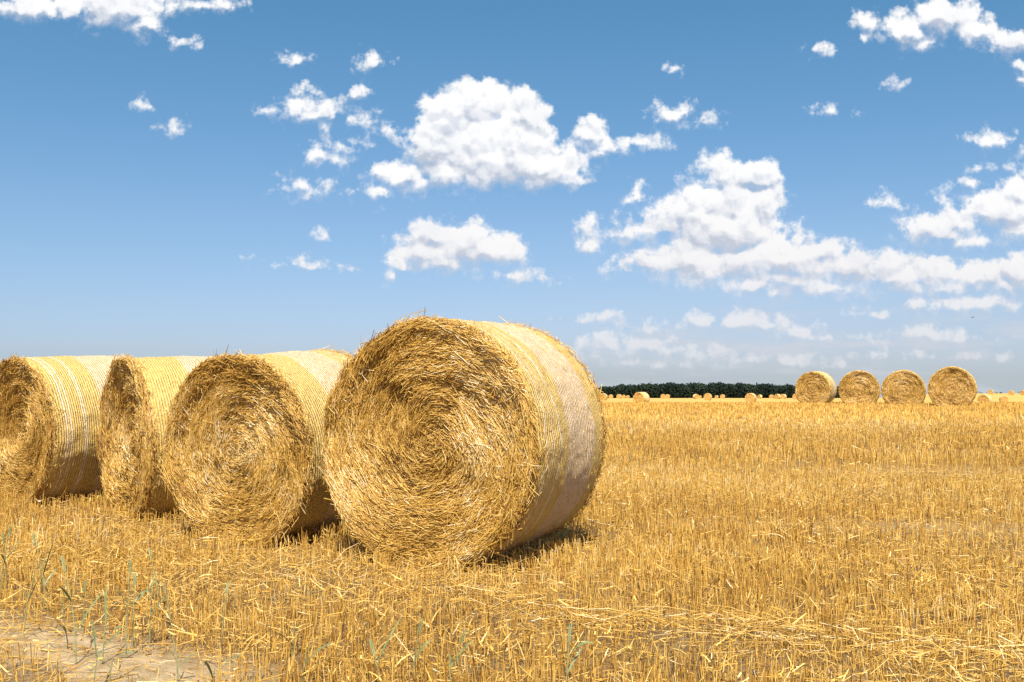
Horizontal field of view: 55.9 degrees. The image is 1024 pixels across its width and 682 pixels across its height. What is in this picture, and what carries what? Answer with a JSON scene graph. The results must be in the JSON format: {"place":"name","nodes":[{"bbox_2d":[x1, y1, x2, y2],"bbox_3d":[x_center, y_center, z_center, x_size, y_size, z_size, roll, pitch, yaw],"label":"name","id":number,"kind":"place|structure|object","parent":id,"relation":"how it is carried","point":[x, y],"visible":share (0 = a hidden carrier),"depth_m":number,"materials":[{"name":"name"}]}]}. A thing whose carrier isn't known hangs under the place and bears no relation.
{"place":"outdoors","nodes":[
{"label":"outdoors","id":0,"kind":"place"},
{"bbox_2d":[0,393,1023,681],"bbox_3d":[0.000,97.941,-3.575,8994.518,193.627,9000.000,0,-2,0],"label":"ground","id":1,"kind":"structure","parent":0,"point":[40,633],"depth_m":5.18,"materials":[{"name":"yellow plant"}]},
{"bbox_2d":[1,532,6,588],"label":"wheat plant","id":2,"kind":"object","parent":1,"relation":"on","point":[3,539],"visible":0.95,"depth_m":5.78,"materials":[{"name":"plant"}]},
{"bbox_2d":[0,525,21,592],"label":"wheat plant","id":3,"kind":"object","parent":1,"relation":"on","point":[10,529],"visible":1,"depth_m":5.34,"materials":[{"name":"yellow plant"}]},
{"bbox_2d":[18,563,41,638],"bbox_3d":[-2.393,1.289,4.794,0.219,0.381,0.036,-1,-2,24],"label":"wheat plant","id":4,"kind":"object","parent":1,"relation":"on","point":[29,596],"visible":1,"depth_m":4.79,"materials":[{"name":"yellow plant"}]},
{"bbox_2d":[32,533,57,611],"bbox_3d":[-2.595,1.286,5.376,0.141,0.434,0.062,2,-3,-38],"label":"wheat plant","id":5,"kind":"object","parent":1,"relation":"on","point":[33,537],"visible":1,"depth_m":5.36,"materials":[{"name":"yellow plant"}]},
{"bbox_2d":[39,541,53,605],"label":"wheat plant","id":6,"kind":"object","parent":1,"relation":"on","point":[44,568],"visible":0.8,"depth_m":5.48,"materials":[{"name":"plant"}]},
{"bbox_2d":[0,352,125,504],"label":"round bale","id":7,"kind":"object","parent":1,"relation":"on","point":[49,419],"visible":0.72,"depth_m":9.77,"materials":[{"name":"plant"}]},
{"bbox_2d":[60,626,67,648],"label":"wheat plant","id":8,"kind":"object","parent":1,"relation":"on","point":[64,627],"visible":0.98,"depth_m":4.63,"materials":[{"name":"yellow plant"}]},
{"bbox_2d":[63,572,86,617],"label":"wheat plant","id":9,"kind":"object","parent":1,"relation":"on","point":[64,596],"visible":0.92,"depth_m":5.20,"materials":[{"name":"plant"}]},
{"bbox_2d":[69,580,86,630],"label":"wheat plant","id":10,"kind":"object","parent":1,"relation":"on","point":[84,588],"visible":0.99,"depth_m":4.93,"materials":[{"name":"plant"}]},
{"bbox_2d":[59,556,103,663],"bbox_3d":[-1.984,1.240,4.453,0.195,0.488,0.131,1,-2,-21],"label":"wheat plant","id":11,"kind":"object","parent":1,"relation":"on","point":[64,590],"visible":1,"depth_m":4.44,"materials":[{"name":"yellow plant"}]},
{"bbox_2d":[92,621,122,681],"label":"wheat plant","id":12,"kind":"object","parent":1,"relation":"on","point":[96,653],"visible":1,"depth_m":4.09,"materials":[{"name":"beige plant"}]},
{"bbox_2d":[102,584,123,663],"bbox_3d":[-1.848,1.306,4.431,0.182,0.355,0.052,-2,-3,40],"label":"wheat plant","id":13,"kind":"object","parent":1,"relation":"on","point":[105,606],"visible":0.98,"depth_m":4.43,"materials":[{"name":"yellow plant"}]},
{"bbox_2d":[98,651,133,681],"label":"wheat plant","id":14,"kind":"object","parent":1,"relation":"on","point":[112,663],"visible":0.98,"depth_m":4.05,"materials":[{"name":"beige plant"}]},
{"bbox_2d":[110,560,131,658],"bbox_3d":[-1.838,1.250,4.521,0.161,0.468,0.014,-1,-2,28],"label":"wheat plant","id":15,"kind":"object","parent":1,"relation":"on","point":[130,569],"visible":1,"depth_m":4.49,"materials":[{"name":"yellow plant"}]},
{"bbox_2d":[132,573,156,654],"bbox_3d":[-1.753,1.294,4.598,0.074,0.385,0.115,-2,-3,40],"label":"wheat plant","id":16,"kind":"object","parent":1,"relation":"on","point":[134,584],"visible":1,"depth_m":4.59,"materials":[{"name":"yellow plant"}]},
{"bbox_2d":[148,547,158,610],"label":"wheat plant","id":17,"kind":"object","parent":1,"relation":"on","point":[154,574],"visible":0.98,"depth_m":5.36,"materials":[{"name":"yellow plant"}]},
{"bbox_2d":[149,574,164,646],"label":"wheat plant","id":18,"kind":"object","parent":1,"relation":"on","point":[152,613],"visible":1,"depth_m":4.69,"materials":[{"name":"yellow plant"}]},
{"bbox_2d":[147,578,171,639],"bbox_3d":[-1.768,1.337,4.818,0.155,0.306,0.028,-1,-2,18],"label":"wheat plant","id":19,"kind":"object","parent":1,"relation":"on","point":[168,606],"visible":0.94,"depth_m":4.80,"materials":[{"name":"beige plant"}]},
{"bbox_2d":[94,352,246,520],"bbox_3d":[-3.154,0.909,9.324,1.330,1.611,1.638,-1,-1,-39],"label":"round bale","id":20,"kind":"object","parent":1,"relation":"on","point":[136,397],"visible":0.53,"depth_m":8.93,"materials":[{"name":"plant"}]},
{"bbox_2d":[158,640,192,681],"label":"wheat plant","id":21,"kind":"object","parent":1,"relation":"on","point":[177,666],"visible":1,"depth_m":4.15,"materials":[{"name":"beige plant"}]},
{"bbox_2d":[204,655,240,681],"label":"wheat plant","id":22,"kind":"object","parent":1,"relation":"on","point":[208,666],"visible":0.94,"depth_m":4.01,"materials":[{"name":"beige plant"}]},
{"bbox_2d":[222,581,229,645],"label":"wheat plant","id":23,"kind":"object","parent":1,"relation":"on","point":[227,588],"visible":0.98,"depth_m":4.69,"materials":[{"name":"yellow plant"}]},
{"bbox_2d":[157,344,352,546],"bbox_3d":[-1.895,0.830,7.939,1.666,1.631,1.317,-1,1,28],"label":"round bale","id":24,"kind":"object","parent":1,"relation":"on","point":[243,445],"visible":0.84,"depth_m":7.45,"materials":[{"name":"plant"}]},
{"bbox_2d":[272,620,294,656],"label":"wheat plant","id":25,"kind":"object","parent":1,"relation":"on","point":[293,639],"visible":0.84,"depth_m":4.49,"materials":[{"name":"yellow plant"}]},
{"bbox_2d":[276,632,331,680],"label":"wheat plant","id":26,"kind":"object","parent":1,"relation":"on","point":[306,653],"visible":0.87,"depth_m":4.14,"materials":[{"name":"beige plant"}]},
{"bbox_2d":[369,617,401,680],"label":"wheat plant","id":27,"kind":"object","parent":1,"relation":"on","point":[372,647],"visible":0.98,"depth_m":4.08,"materials":[{"name":"yellow plant"}]},
{"bbox_2d":[413,619,429,676],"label":"wheat plant","id":28,"kind":"object","parent":1,"relation":"on","point":[419,630],"visible":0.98,"depth_m":4.14,"materials":[{"name":"yellow plant"}]},
{"bbox_2d":[449,640,473,681],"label":"wheat plant","id":29,"kind":"object","parent":1,"relation":"on","point":[456,658],"visible":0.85,"depth_m":4.00,"materials":[{"name":"beige plant"}]},
{"bbox_2d":[456,629,466,664],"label":"wheat plant","id":30,"kind":"object","parent":1,"relation":"on","point":[463,635],"visible":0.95,"depth_m":4.32,"materials":[{"name":"yellow plant"}]},
{"bbox_2d":[318,308,617,570],"bbox_3d":[-0.304,0.685,6.826,1.754,1.798,1.347,-1,-2,27],"label":"round bale","id":31,"kind":"object","parent":1,"relation":"on","point":[468,441],"visible":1,"depth_m":6.36,"materials":[{"name":"plant"}]},
{"bbox_2d":[0,401,1023,681],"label":"stubble","id":32,"kind":"object","parent":1,"relation":"on","point":[724,473],"visible":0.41,"depth_m":6.57,"materials":[{"name":"yellow plant"}]},
{"bbox_2d":[0,414,1023,681],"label":"loose straw","id":33,"kind":"object","parent":1,"relation":"on","point":[528,602],"visible":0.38,"depth_m":5.36,"materials":[{"name":"yellow plant"}]},
{"bbox_2d":[566,624,594,678],"bbox_3d":[0.281,1.321,4.009,0.120,0.296,0.076,0,-2,0],"label":"wheat plant","id":34,"kind":"object","parent":1,"relation":"on","point":[575,657],"visible":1,"depth_m":4.00,"materials":[{"name":"beige plant"}]},
{"bbox_2d":[600,393,607,399],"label":"round bale","id":35,"kind":"object","parent":1,"relation":"on","point":[604,395],"visible":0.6,"depth_m":199.22,"materials":[{"name":"plant"}]},
{"bbox_2d":[633,392,649,402],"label":"round bale","id":36,"kind":"object","parent":1,"relation":"on","point":[644,397],"visible":0.77,"depth_m":110.52,"materials":[{"name":"plant"}]},
{"bbox_2d":[703,393,711,399],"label":"round bale","id":37,"kind":"object","parent":1,"relation":"on","point":[707,396],"visible":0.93,"depth_m":196.60,"materials":[{"name":"plant"}]},
{"bbox_2d":[596,382,839,397],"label":"distant wood","id":38,"kind":"object","parent":1,"relation":"on","point":[713,389],"visible":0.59,"depth_m":1003.22,"materials":[{"name":"green plant"}]},
{"bbox_2d":[745,393,756,401],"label":"round bale","id":39,"kind":"object","parent":1,"relation":"on","point":[750,397],"visible":0.89,"depth_m":145.65,"materials":[{"name":"plant"}]},
{"bbox_2d":[774,394,780,398],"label":"round bale","id":40,"kind":"object","parent":1,"relation":"on","point":[777,396],"visible":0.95,"depth_m":271.94,"materials":[{"name":"plant"}]},
{"bbox_2d":[795,371,836,402],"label":"round bale","id":41,"kind":"object","parent":1,"relation":"on","point":[815,386],"visible":0.93,"depth_m":44.98,"materials":[{"name":"plant"}]},
{"bbox_2d":[838,370,880,404],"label":"round bale","id":42,"kind":"object","parent":1,"relation":"on","point":[858,386],"visible":0.84,"depth_m":42.42,"materials":[{"name":"plant"}]},
{"bbox_2d":[881,370,926,406],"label":"round bale","id":43,"kind":"object","parent":1,"relation":"on","point":[902,387],"visible":0.85,"depth_m":40.03,"materials":[{"name":"plant"}]},
{"bbox_2d":[927,366,977,407],"bbox_3d":[17.309,1.877,37.956,1.814,1.777,1.333,-1,-2,27],"label":"round bale","id":44,"kind":"object","parent":1,"relation":"on","point":[950,385],"visible":0.93,"depth_m":37.46,"materials":[{"name":"plant"}]},
{"bbox_2d":[977,394,991,401],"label":"round bale","id":45,"kind":"object","parent":1,"relation":"on","point":[984,397],"visible":0.56,"depth_m":124.40,"materials":[{"name":"plant"}]},
{"bbox_2d":[999,396,1007,401],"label":"round bale","id":46,"kind":"object","parent":1,"relation":"on","point":[1003,398],"visible":0.85,"depth_m":206.05,"materials":[{"name":"plant"}]},
{"bbox_2d":[0,0,1023,397],"label":"sky","id":47,"kind":"structure","parent":0,"point":[773,192],"materials":[{"name":"blue"}]}
]}

